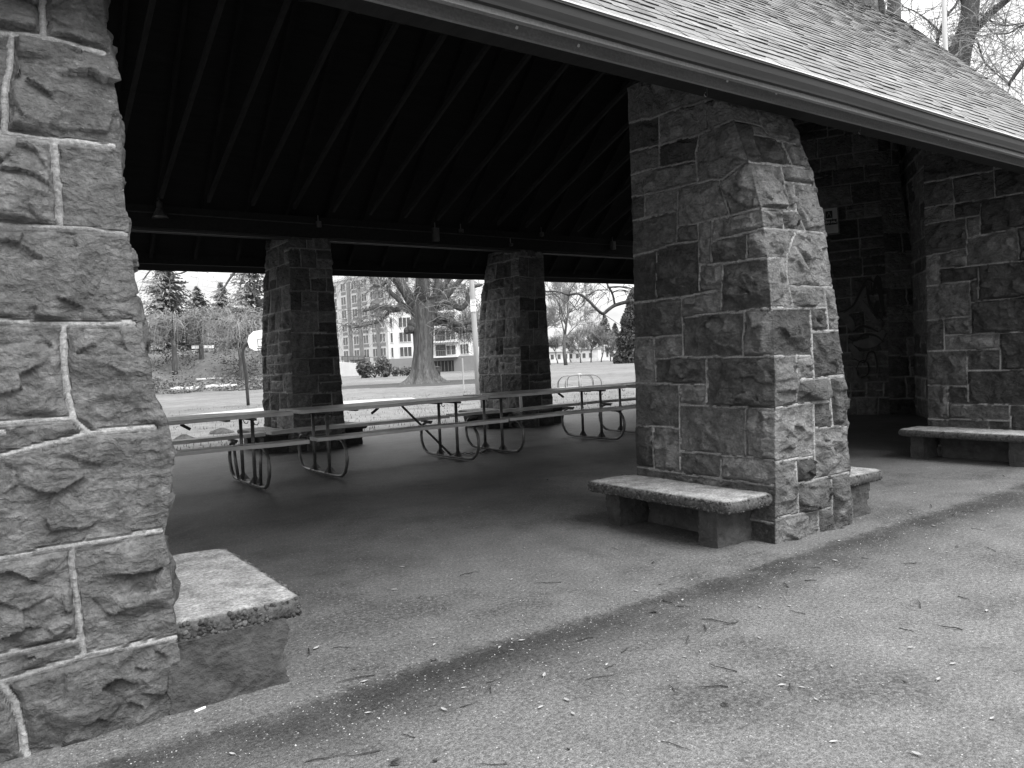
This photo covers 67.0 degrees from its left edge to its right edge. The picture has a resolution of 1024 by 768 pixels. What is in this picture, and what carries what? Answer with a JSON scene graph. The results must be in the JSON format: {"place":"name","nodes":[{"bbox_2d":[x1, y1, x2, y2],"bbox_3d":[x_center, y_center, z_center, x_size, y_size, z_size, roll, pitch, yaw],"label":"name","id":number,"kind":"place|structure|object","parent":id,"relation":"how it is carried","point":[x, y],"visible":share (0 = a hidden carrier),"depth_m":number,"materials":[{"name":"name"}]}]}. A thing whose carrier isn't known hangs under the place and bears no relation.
{"place":"outdoors","nodes":[
{"label":"outdoors","id":0,"kind":"place"},
{"bbox_2d":[148,350,262,394],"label":"bank","id":1,"kind":"structure","parent":0,"point":[207,365],"depth_m":60.96,"materials":[{"name":"soil"}]},
{"bbox_2d":[138,270,219,352],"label":"conifer tree","id":2,"kind":"object","parent":1,"relation":"on","point":[173,305],"visible":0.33,"depth_m":76.96,"materials":[{"name":"grey plant"}]},
{"bbox_2d":[145,308,215,374],"bbox_3d":[-26.133,-3.345,60.326,6.273,5.287,6.116,-4,2,-35],"label":"weeping tree","id":3,"kind":"object","parent":1,"relation":"on","point":[163,319],"visible":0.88,"depth_m":60.29,"materials":[{"name":"grey plant"}]},
{"bbox_2d":[170,386,192,391],"bbox_3d":[-23.222,0.329,54.438,1.552,0.466,0.404,-4,2,-35],"label":"log","id":4,"kind":"object","parent":1,"relation":"on","point":[179,389],"visible":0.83,"depth_m":54.22,"materials":[{"name":"white wood"}]},
{"bbox_2d":[185,385,198,390],"bbox_3d":[-22.574,0.319,54.504,1.144,0.471,0.356,-2,2,9],"label":"log","id":5,"kind":"object","parent":1,"relation":"on","point":[196,388],"visible":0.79,"depth_m":54.37,"materials":[{"name":"white wood"}]},
{"bbox_2d":[156,303,230,359],"bbox_3d":[-25.226,-3.949,63.023,6.046,5.128,6.535,-4,2,-35],"label":"weeping tree","id":6,"kind":"object","parent":1,"relation":"on","point":[201,352],"visible":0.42,"depth_m":62.75,"materials":[{"name":"grey plant"}]},
{"bbox_2d":[189,329,213,348],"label":"bare tree","id":7,"kind":"object","parent":1,"relation":"on","point":[205,342],"visible":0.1,"depth_m":88.63,"materials":[{"name":"grey plant"}]},
{"bbox_2d":[192,345,213,352],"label":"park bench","id":8,"kind":"object","parent":1,"relation":"on","point":[205,346],"visible":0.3,"depth_m":70.60,"materials":[{"name":"white wood"}]},
{"bbox_2d":[149,347,262,393],"bbox_3d":[-25.798,-1.304,63.791,18.062,3.740,22.499,-3,2,-22],"label":"ground cover","id":9,"kind":"object","parent":1,"relation":"on","point":[256,385],"visible":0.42,"depth_m":59.27,"materials":[{"name":"plant"}]},
{"bbox_2d":[195,375,220,380],"bbox_3d":[-22.551,-0.476,58.240,0.276,0.379,2.605,-1,2,40],"label":"log","id":10,"kind":"object","parent":1,"relation":"on","point":[199,379],"visible":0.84,"depth_m":57.59,"materials":[{"name":"white wood"}]},
{"bbox_2d":[181,286,235,350],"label":"conifer tree","id":11,"kind":"object","parent":1,"relation":"on","point":[198,297],"visible":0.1,"depth_m":92.32,"materials":[{"name":"grey plant"}]},
{"bbox_2d":[205,383,229,387],"bbox_3d":[-21.140,0.182,55.486,1.757,0.466,0.385,-3,2,-26],"label":"log","id":12,"kind":"object","parent":1,"relation":"on","point":[212,385],"visible":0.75,"depth_m":55.38,"materials":[{"name":"white wood"}]},
{"bbox_2d":[190,282,248,351],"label":"conifer tree","id":13,"kind":"object","parent":1,"relation":"on","point":[222,303],"visible":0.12,"depth_m":94.07,"materials":[{"name":"grey plant"}]},
{"bbox_2d":[189,309,261,383],"bbox_3d":[-20.965,-2.789,58.282,6.415,5.818,6.130,-2,2,7],"label":"weeping tree","id":14,"kind":"object","parent":1,"relation":"on","point":[235,328],"visible":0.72,"depth_m":58.03,"materials":[{"name":"grey plant"}]},
{"bbox_2d":[215,302,243,344],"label":"bare tree","id":15,"kind":"object","parent":1,"relation":"on","point":[224,310],"visible":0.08,"depth_m":85.57,"materials":[{"name":"grey plant"}]},
{"bbox_2d":[207,273,263,349],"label":"conifer tree","id":16,"kind":"object","parent":1,"relation":"on","point":[244,302],"visible":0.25,"depth_m":79.83,"materials":[{"name":"grey plant"}]},
{"bbox_2d":[239,303,262,340],"bbox_3d":[-19.637,-3.838,62.785,5.800,5.555,6.134,-4,2,-35],"label":"weeping tree","id":17,"kind":"object","parent":1,"relation":"on","point":[249,312],"visible":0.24,"depth_m":62.22,"materials":[{"name":"grey plant"}]},
{"bbox_2d":[191,397,414,414],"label":"court slab","id":18,"kind":"structure","parent":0,"point":[262,409],"depth_m":29.06,"materials":[{"name":"concrete"}]},
{"bbox_2d":[156,360,635,449],"bbox_3d":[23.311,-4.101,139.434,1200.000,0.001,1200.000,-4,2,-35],"label":"lawn","id":19,"kind":"structure","parent":0,"point":[608,372],"depth_m":34.73,"materials":[{"name":"grey plant"}]},
{"bbox_2d":[173,434,194,439],"bbox_3d":[-6.882,1.135,16.212,0.532,0.176,0.530,-4,2,-35],"label":"molehill","id":20,"kind":"object","parent":19,"relation":"on","point":[184,436],"visible":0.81,"depth_m":16.12,"materials":[{"name":"soil"}]},
{"bbox_2d":[209,428,233,433],"bbox_3d":[-6.668,1.084,17.726,0.601,0.161,0.573,-1,2,30],"label":"molehill","id":21,"kind":"object","parent":19,"relation":"on","point":[221,431],"visible":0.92,"depth_m":17.57,"materials":[{"name":"soil"}]},
{"bbox_2d":[241,330,261,405],"bbox_3d":[-9.848,-0.652,30.267,1.382,2.951,0.658,-3,2,-19],"label":"basketball hoop","id":22,"kind":"object","parent":19,"relation":"on","point":[254,341],"visible":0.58,"depth_m":30.32,"materials":[{"name":"black paint"}]},
{"bbox_2d":[136,270,383,332],"bbox_3d":[-8.291,-3.989,25.208,8.105,10.210,2.517,-3,2,-18],"label":"bare tree","id":23,"kind":"object","parent":19,"relation":"on","point":[229,279],"visible":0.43,"depth_m":24.88,"materials":[{"name":"grey plant"}]},
{"bbox_2d":[339,356,380,375],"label":"garden wall","id":24,"kind":"structure","parent":19,"relation":"on","point":[347,369],"depth_m":104.35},
{"bbox_2d":[356,360,377,377],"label":"round bush","id":25,"kind":"object","parent":19,"relation":"on","point":[364,370],"visible":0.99,"depth_m":84.85,"materials":[{"name":"grey plant"}]},
{"bbox_2d":[374,355,392,376],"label":"round bush","id":26,"kind":"object","parent":19,"relation":"on","point":[384,368],"visible":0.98,"depth_m":85.33,"materials":[{"name":"grey plant"}]},
{"bbox_2d":[391,366,401,375],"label":"shrub","id":27,"kind":"object","parent":19,"relation":"on","point":[395,371],"visible":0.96,"depth_m":88.67,"materials":[{"name":"grey plant"}]},
{"bbox_2d":[399,366,408,375],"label":"shrub","id":28,"kind":"object","parent":19,"relation":"on","point":[403,371],"visible":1,"depth_m":88.82,"materials":[{"name":"grey plant"}]},
{"bbox_2d":[333,276,483,373],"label":"apartment building","id":29,"kind":"structure","parent":19,"relation":"on","point":[395,348],"depth_m":113.86,"materials":[{"name":"brick"}]},
{"bbox_2d":[340,283,345,291],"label":"window","id":30,"kind":"structure","parent":29,"relation":"in","point":[344,288],"depth_m":123.67,"materials":[{"name":"grey glass"}]},
{"bbox_2d":[341,296,345,305],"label":"window","id":31,"kind":"structure","parent":29,"relation":"in","point":[343,299],"depth_m":123.76,"materials":[{"name":"grey glass"}]},
{"bbox_2d":[341,311,346,318],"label":"window","id":32,"kind":"structure","parent":29,"relation":"in","point":[344,313],"depth_m":123.77,"materials":[{"name":"grey glass"}]},
{"bbox_2d":[343,337,347,345],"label":"window","id":33,"kind":"structure","parent":29,"relation":"in","point":[345,341],"depth_m":123.95,"materials":[{"name":"grey glass"}]},
{"bbox_2d":[351,294,356,303],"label":"window","id":34,"kind":"structure","parent":29,"relation":"in","point":[353,300],"depth_m":120.85,"materials":[{"name":"grey glass"}]},
{"bbox_2d":[352,308,357,316],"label":"window","id":35,"kind":"structure","parent":29,"relation":"in","point":[355,309],"depth_m":120.88,"materials":[{"name":"grey glass"}]},
{"bbox_2d":[353,336,358,344],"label":"window","id":36,"kind":"structure","parent":29,"relation":"in","point":[356,341],"depth_m":121.07,"materials":[{"name":"grey glass"}]},
{"bbox_2d":[354,349,359,355],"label":"window","id":37,"kind":"structure","parent":29,"relation":"in","point":[356,352],"depth_m":121.07,"materials":[{"name":"grey glass"}]},
{"bbox_2d":[361,292,366,301],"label":"window","id":38,"kind":"structure","parent":29,"relation":"in","point":[362,297],"depth_m":118.48,"materials":[{"name":"grey glass"}]},
{"bbox_2d":[363,335,368,343],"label":"window","id":39,"kind":"structure","parent":29,"relation":"in","point":[365,338],"depth_m":118.67,"materials":[{"name":"grey glass"}]},
{"bbox_2d":[364,349,369,357],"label":"window","id":40,"kind":"structure","parent":29,"relation":"in","point":[366,351],"depth_m":118.61,"materials":[{"name":"grey glass"}]},
{"bbox_2d":[372,334,376,342],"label":"window","id":41,"kind":"structure","parent":29,"relation":"in","point":[373,337],"depth_m":116.69,"materials":[{"name":"grey glass"}]},
{"bbox_2d":[373,348,376,356],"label":"window","id":42,"kind":"structure","parent":29,"relation":"in","point":[374,349],"depth_m":116.57,"materials":[{"name":"grey glass"}]},
{"bbox_2d":[380,333,385,341],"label":"window","id":43,"kind":"structure","parent":29,"relation":"in","point":[382,335],"depth_m":114.47,"materials":[{"name":"grey glass"}]},
{"bbox_2d":[381,347,386,356],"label":"window","id":44,"kind":"structure","parent":29,"relation":"in","point":[383,350],"depth_m":114.54,"materials":[{"name":"grey glass"}]},
{"bbox_2d":[398,317,410,327],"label":"window","id":45,"kind":"structure","parent":29,"relation":"in","point":[406,319],"depth_m":112.76,"materials":[{"name":"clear glass"}]},
{"bbox_2d":[399,346,411,356],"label":"window","id":46,"kind":"structure","parent":29,"relation":"in","point":[404,351],"depth_m":112.87,"materials":[{"name":"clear glass"}]},
{"bbox_2d":[399,332,411,341],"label":"window","id":47,"kind":"structure","parent":29,"relation":"in","point":[404,337],"depth_m":112.85,"materials":[{"name":"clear glass"}]},
{"bbox_2d":[435,330,444,340],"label":"balcony door","id":48,"kind":"structure","parent":29,"relation":"in","point":[442,331],"depth_m":111.75,"materials":[{"name":"grey glass"}]},
{"bbox_2d":[435,344,445,355],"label":"balcony door","id":49,"kind":"structure","parent":29,"relation":"in","point":[443,353],"depth_m":111.81,"materials":[{"name":"grey glass"}]},
{"bbox_2d":[434,360,453,371],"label":"window","id":50,"kind":"structure","parent":29,"relation":"in","point":[445,365],"depth_m":111.40,"materials":[{"name":"grey glass"}]},
{"bbox_2d":[445,330,455,339],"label":"window","id":51,"kind":"structure","parent":29,"relation":"in","point":[446,333],"depth_m":111.45,"materials":[{"name":"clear glass"}]},
{"bbox_2d":[446,345,455,354],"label":"window","id":52,"kind":"structure","parent":29,"relation":"in","point":[452,347],"depth_m":111.51,"materials":[{"name":"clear glass"}]},
{"bbox_2d":[460,344,468,353],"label":"window","id":53,"kind":"structure","parent":29,"relation":"in","point":[462,350],"depth_m":111.10,"materials":[{"name":"clear glass"}]},
{"bbox_2d":[461,356,463,389],"bbox_3d":[-2.404,-0.534,37.925,0.083,1.680,0.083,-3,2,-13],"label":"marker post","id":54,"kind":"object","parent":19,"relation":"on","point":[462,372],"visible":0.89,"depth_m":37.90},
{"bbox_2d":[452,296,480,343],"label":"bare tree","id":55,"kind":"object","parent":19,"relation":"on","point":[477,315],"visible":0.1,"depth_m":95.17,"materials":[{"name":"grey plant"}]},
{"bbox_2d":[456,304,479,346],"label":"bare tree","id":56,"kind":"object","parent":19,"relation":"on","point":[465,320],"visible":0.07,"depth_m":102.78,"materials":[{"name":"grey plant"}]},
{"bbox_2d":[469,280,479,393],"bbox_3d":[-1.530,-3.956,29.238,0.343,9.102,0.240,-3,2,-3],"label":"utility pole","id":57,"kind":"object","parent":19,"relation":"on","point":[474,325],"visible":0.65,"depth_m":29.25,"materials":[{"name":"grey wood"}]},
{"bbox_2d":[548,331,561,362],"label":"bare tree","id":58,"kind":"object","parent":19,"relation":"on","point":[554,341],"visible":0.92,"depth_m":168.49,"materials":[{"name":"grey plant"}]},
{"bbox_2d":[546,306,568,364],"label":"bare tree","id":59,"kind":"object","parent":19,"relation":"on","point":[554,324],"visible":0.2,"depth_m":148.81,"materials":[{"name":"grey plant"}]},
{"bbox_2d":[549,346,568,362],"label":"white house","id":60,"kind":"structure","parent":19,"relation":"on","point":[558,351],"depth_m":181.64,"materials":[{"name":"white paint"}]},
{"bbox_2d":[557,325,593,362],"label":"bare tree","id":61,"kind":"object","parent":19,"relation":"on","point":[582,344],"visible":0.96,"depth_m":157.15,"materials":[{"name":"grey plant"}]},
{"bbox_2d":[545,282,607,364],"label":"bare tree","id":62,"kind":"object","parent":19,"relation":"on","point":[563,307],"visible":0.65,"depth_m":130.81,"materials":[{"name":"grey plant"}]},
{"bbox_2d":[557,373,601,387],"bbox_3d":[2.875,-0.107,32.892,2.000,0.700,2.000,-4,2,-35],"label":"merry go round","id":63,"kind":"object","parent":19,"relation":"on","point":[579,375],"visible":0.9,"depth_m":32.79,"materials":[{"name":"grey metal"}]},
{"bbox_2d":[569,344,601,361],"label":"white house","id":64,"kind":"structure","parent":19,"relation":"on","point":[596,355],"depth_m":185.03,"materials":[{"name":"white paint"}]},
{"bbox_2d":[545,282,633,334],"bbox_3d":[2.458,-2.310,21.158,5.383,6.244,2.563,-3,2,-4],"label":"bare tree","id":65,"kind":"object","parent":19,"relation":"on","point":[614,305],"visible":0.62,"depth_m":21.02,"materials":[{"name":"grey plant"}]},
{"bbox_2d":[578,317,601,361],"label":"bare tree","id":66,"kind":"object","parent":19,"relation":"on","point":[591,343],"visible":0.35,"depth_m":161.72,"materials":[{"name":"grey plant"}]},
{"bbox_2d":[584,322,612,361],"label":"bare tree","id":67,"kind":"object","parent":19,"relation":"on","point":[596,334],"visible":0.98,"depth_m":159.15,"materials":[{"name":"grey plant"}]},
{"bbox_2d":[601,345,608,360],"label":"white house","id":68,"kind":"structure","parent":19,"relation":"on","point":[605,357],"depth_m":188.63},
{"bbox_2d":[597,315,613,344],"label":"distant conifer","id":69,"kind":"object","parent":19,"relation":"on","point":[604,324],"visible":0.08,"depth_m":202.56,"materials":[{"name":"grey plant"}]},
{"bbox_2d":[602,329,617,360],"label":"bare tree","id":70,"kind":"object","parent":19,"relation":"on","point":[613,345],"visible":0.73,"depth_m":161.04,"materials":[{"name":"grey plant"}]},
{"bbox_2d":[608,346,615,360],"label":"white house","id":71,"kind":"structure","parent":19,"relation":"on","point":[612,353],"depth_m":178.41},
{"bbox_2d":[612,323,618,342],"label":"distant conifer","id":72,"kind":"object","parent":19,"relation":"on","point":[615,328],"visible":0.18,"depth_m":212.27,"materials":[{"name":"grey plant"}]},
{"bbox_2d":[612,288,634,363],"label":"cone tree","id":73,"kind":"object","parent":19,"relation":"on","point":[624,353],"visible":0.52,"depth_m":117.05,"materials":[{"name":"black plant"}]},
{"bbox_2d":[885,0,1021,52],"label":"bare tree","id":74,"kind":"object","parent":19,"relation":"on","point":[890,4],"visible":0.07,"depth_m":40.15,"materials":[{"name":"grey plant"}]},
{"bbox_2d":[886,0,1023,99],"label":"bare tree","id":75,"kind":"object","parent":19,"relation":"on","point":[968,9],"visible":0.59,"depth_m":33.61,"materials":[{"name":"grey plant"}]},
{"bbox_2d":[929,0,1023,101],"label":"bare tree","id":76,"kind":"object","parent":19,"relation":"on","point":[1015,73],"visible":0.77,"depth_m":29.82,"materials":[{"name":"grey plant"}]},
{"bbox_2d":[342,379,474,388],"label":"road","id":77,"kind":"structure","parent":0,"point":[466,381],"depth_m":50.54,"materials":[{"name":"grey asphalt"}]},
{"bbox_2d":[335,276,483,384],"bbox_3d":[-5.812,-5.413,52.977,15.209,11.242,7.434,-3,2,-20],"label":"old tree","id":78,"kind":"object","parent":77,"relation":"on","point":[421,306],"visible":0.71,"depth_m":52.44,"materials":[{"name":"grey plant"}]},
{"bbox_2d":[0,409,1023,767],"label":"asphalt floor","id":79,"kind":"structure","parent":0,"point":[536,527],"depth_m":4.00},
{"bbox_2d":[167,548,301,715],"bbox_3d":[-1.536,1.153,3.817,0.622,0.394,1.343,-4,2,-35],"label":"stone bench","id":80,"kind":"object","parent":79,"relation":"on","point":[233,612],"visible":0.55,"depth_m":3.33,"materials":[{"name":"concrete"}]},
{"bbox_2d":[167,410,309,488],"bbox_3d":[-3.934,0.828,8.717,2.780,0.862,1.723,-4,2,-35],"label":"picnic table","id":81,"kind":"object","parent":79,"relation":"on","point":[252,417],"visible":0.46,"depth_m":8.94,"materials":[{"name":"grey wood"}]},
{"bbox_2d":[237,427,289,453],"bbox_3d":[-4.226,0.965,13.198,0.578,0.391,1.358,-4,2,-35],"label":"stone bench","id":82,"kind":"object","parent":79,"relation":"on","point":[271,438],"visible":0.5,"depth_m":12.82,"materials":[{"name":"stone"}]},
{"bbox_2d":[306,752,348,761],"bbox_3d":[-0.653,1.315,2.731,0.150,0.008,0.028,-3,2,-24],"label":"twig","id":83,"kind":"object","parent":79,"relation":"on","point":[325,757],"visible":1,"depth_m":2.72,"materials":[{"name":"wood"}]},
{"bbox_2d":[336,674,374,682],"bbox_3d":[-0.686,1.295,3.395,0.172,0.009,0.032,-4,2,-31],"label":"twig","id":84,"kind":"object","parent":79,"relation":"on","point":[352,678],"visible":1,"depth_m":3.40,"materials":[{"name":"wood"}]},
{"bbox_2d":[345,421,366,445],"bbox_3d":[-3.135,0.894,13.948,0.589,0.391,1.407,-4,2,-35],"label":"stone bench","id":85,"kind":"object","parent":79,"relation":"on","point":[354,441],"visible":0.17,"depth_m":13.50,"materials":[{"name":"stone"}]},
{"bbox_2d":[345,749,379,755],"bbox_3d":[-0.529,1.310,2.740,0.123,0.008,0.016,-3,2,-16],"label":"twig","id":86,"kind":"object","parent":79,"relation":"on","point":[364,753],"visible":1,"depth_m":2.74,"materials":[{"name":"wood"}]},
{"bbox_2d":[266,396,507,476],"bbox_3d":[-1.673,0.673,10.500,2.780,0.862,1.722,-4,2,-36],"label":"picnic table","id":87,"kind":"object","parent":79,"relation":"on","point":[327,410],"visible":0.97,"depth_m":10.31,"materials":[{"name":"grey wood"}]},
{"bbox_2d":[390,757,399,764],"bbox_3d":[-0.402,1.304,2.665,0.043,0.013,0.028,-4,2,-39],"label":"rotten leaf","id":88,"kind":"object","parent":79,"relation":"on","point":[395,760],"visible":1,"depth_m":2.67,"materials":[{"name":"plant"}]},
{"bbox_2d":[448,448,490,454],"bbox_3d":[-0.550,0.998,11.439,0.958,0.067,0.239,-4,2,-35],"label":"chain","id":89,"kind":"object","parent":79,"relation":"on","point":[484,451],"visible":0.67,"depth_m":11.37,"materials":[{"name":"metal"}]},
{"bbox_2d":[458,408,511,428],"bbox_3d":[-0.544,0.717,15.948,0.683,0.390,1.162,-4,2,-35],"label":"stone bench","id":90,"kind":"object","parent":79,"relation":"on","point":[493,416],"visible":0.38,"depth_m":15.68,"materials":[{"name":"stone"}]},
{"bbox_2d":[0,0,1023,762],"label":"picnic pavilion","id":91,"kind":"structure","parent":79,"relation":"on","point":[690,170],"depth_m":6.39,"materials":[{"name":"stone"}]},
{"bbox_2d":[152,197,168,218],"bbox_3d":[-5.157,-2.584,11.307,0.230,0.311,0.232,-4,2,-35],"label":"wall lamp","id":92,"kind":"object","parent":91,"relation":"attached to","point":[159,213],"visible":1,"depth_m":11.26,"materials":[{"name":"metal"}]},
{"bbox_2d":[823,206,839,234],"bbox_3d":[6.264,-3.211,15.215,0.332,0.550,0.051,-1,2,29],"label":"notice sign","id":93,"kind":"object","parent":91,"relation":"attached to","point":[831,219],"visible":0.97,"depth_m":15.19,"materials":[{"name":"paper"}]},
{"bbox_2d":[838,275,885,382],"bbox_3d":[6.792,-1.053,14.996,0.857,2.071,0.024,-1,2,32],"label":"graffiti","id":94,"kind":"object","parent":91,"relation":"attached to","point":[874,340],"visible":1,"depth_m":14.95,"materials":[{"name":"paint"}]},
{"bbox_2d":[55,479,1022,766],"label":"loose grit","id":95,"kind":"object","parent":79,"relation":"on","point":[585,621],"visible":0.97,"depth_m":3.77,"materials":[{"name":"grey gravel"}]},
{"bbox_2d":[446,385,635,452],"bbox_3d":[0.567,0.519,12.269,2.710,0.862,1.723,-4,2,-35],"label":"picnic table","id":96,"kind":"object","parent":79,"relation":"on","point":[500,396],"visible":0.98,"depth_m":12.09,"materials":[{"name":"grey wood"}]},
{"bbox_2d":[553,407,564,422],"bbox_3d":[0.546,0.650,16.571,0.580,0.390,1.404,-4,2,-35],"label":"stone bench","id":97,"kind":"object","parent":79,"relation":"on","point":[557,419],"visible":0.1,"depth_m":16.12,"materials":[{"name":"concrete"}]},
{"bbox_2d":[583,382,635,432],"bbox_3d":[2.791,0.369,13.966,2.710,0.862,1.722,-4,2,-36],"label":"picnic table","id":98,"kind":"object","parent":79,"relation":"on","point":[620,399],"visible":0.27,"depth_m":13.73,"materials":[{"name":"grey wood"}]},
{"bbox_2d":[588,474,772,547],"bbox_3d":[1.240,0.969,5.902,0.531,0.390,1.489,-4,2,-35],"label":"stone bench","id":99,"kind":"object","parent":79,"relation":"on","point":[716,517],"visible":0.99,"depth_m":5.71,"materials":[{"name":"stone"}]},
{"bbox_2d":[697,684,727,687],"bbox_3d":[0.821,1.238,3.160,0.125,0.008,0.024,-3,2,-3],"label":"twig","id":100,"kind":"object","parent":79,"relation":"on","point":[713,686],"visible":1,"depth_m":3.16,"materials":[{"name":"wood"}]},
{"bbox_2d":[702,618,733,623],"bbox_3d":[1.050,1.203,3.923,0.181,0.009,0.015,-1,2,37],"label":"twig","id":101,"kind":"object","parent":79,"relation":"on","point":[716,620],"visible":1,"depth_m":3.93,"materials":[{"name":"wood"}]},
{"bbox_2d":[709,663,736,671],"bbox_3d":[0.910,1.228,3.345,0.132,0.008,0.017,-1,3,43],"label":"twig","id":102,"kind":"object","parent":79,"relation":"on","point":[724,668],"visible":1,"depth_m":3.33,"materials":[{"name":"wood"}]},
{"bbox_2d":[850,466,882,517],"bbox_3d":[2.431,0.901,6.646,0.739,0.379,1.264,-4,2,-35],"label":"stone bench","id":103,"kind":"object","parent":79,"relation":"on","point":[861,479],"visible":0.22,"depth_m":6.21,"materials":[{"name":"stone"}]},
{"bbox_2d":[941,0,947,49],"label":"lamp post","id":104,"kind":"object","parent":79,"relation":"on","point":[944,26],"depth_m":26.46,"materials":[{"name":"white metal"}]},
{"bbox_2d":[898,426,1023,466],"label":"stone bench","id":105,"kind":"object","parent":79,"relation":"on","point":[1000,445],"visible":1,"depth_m":8.80,"materials":[{"name":"stone"}]},
{"bbox_2d":[135,0,1023,347],"label":"sky","id":106,"kind":"structure","parent":0,"point":[615,314],"materials":[{"name":"white"}]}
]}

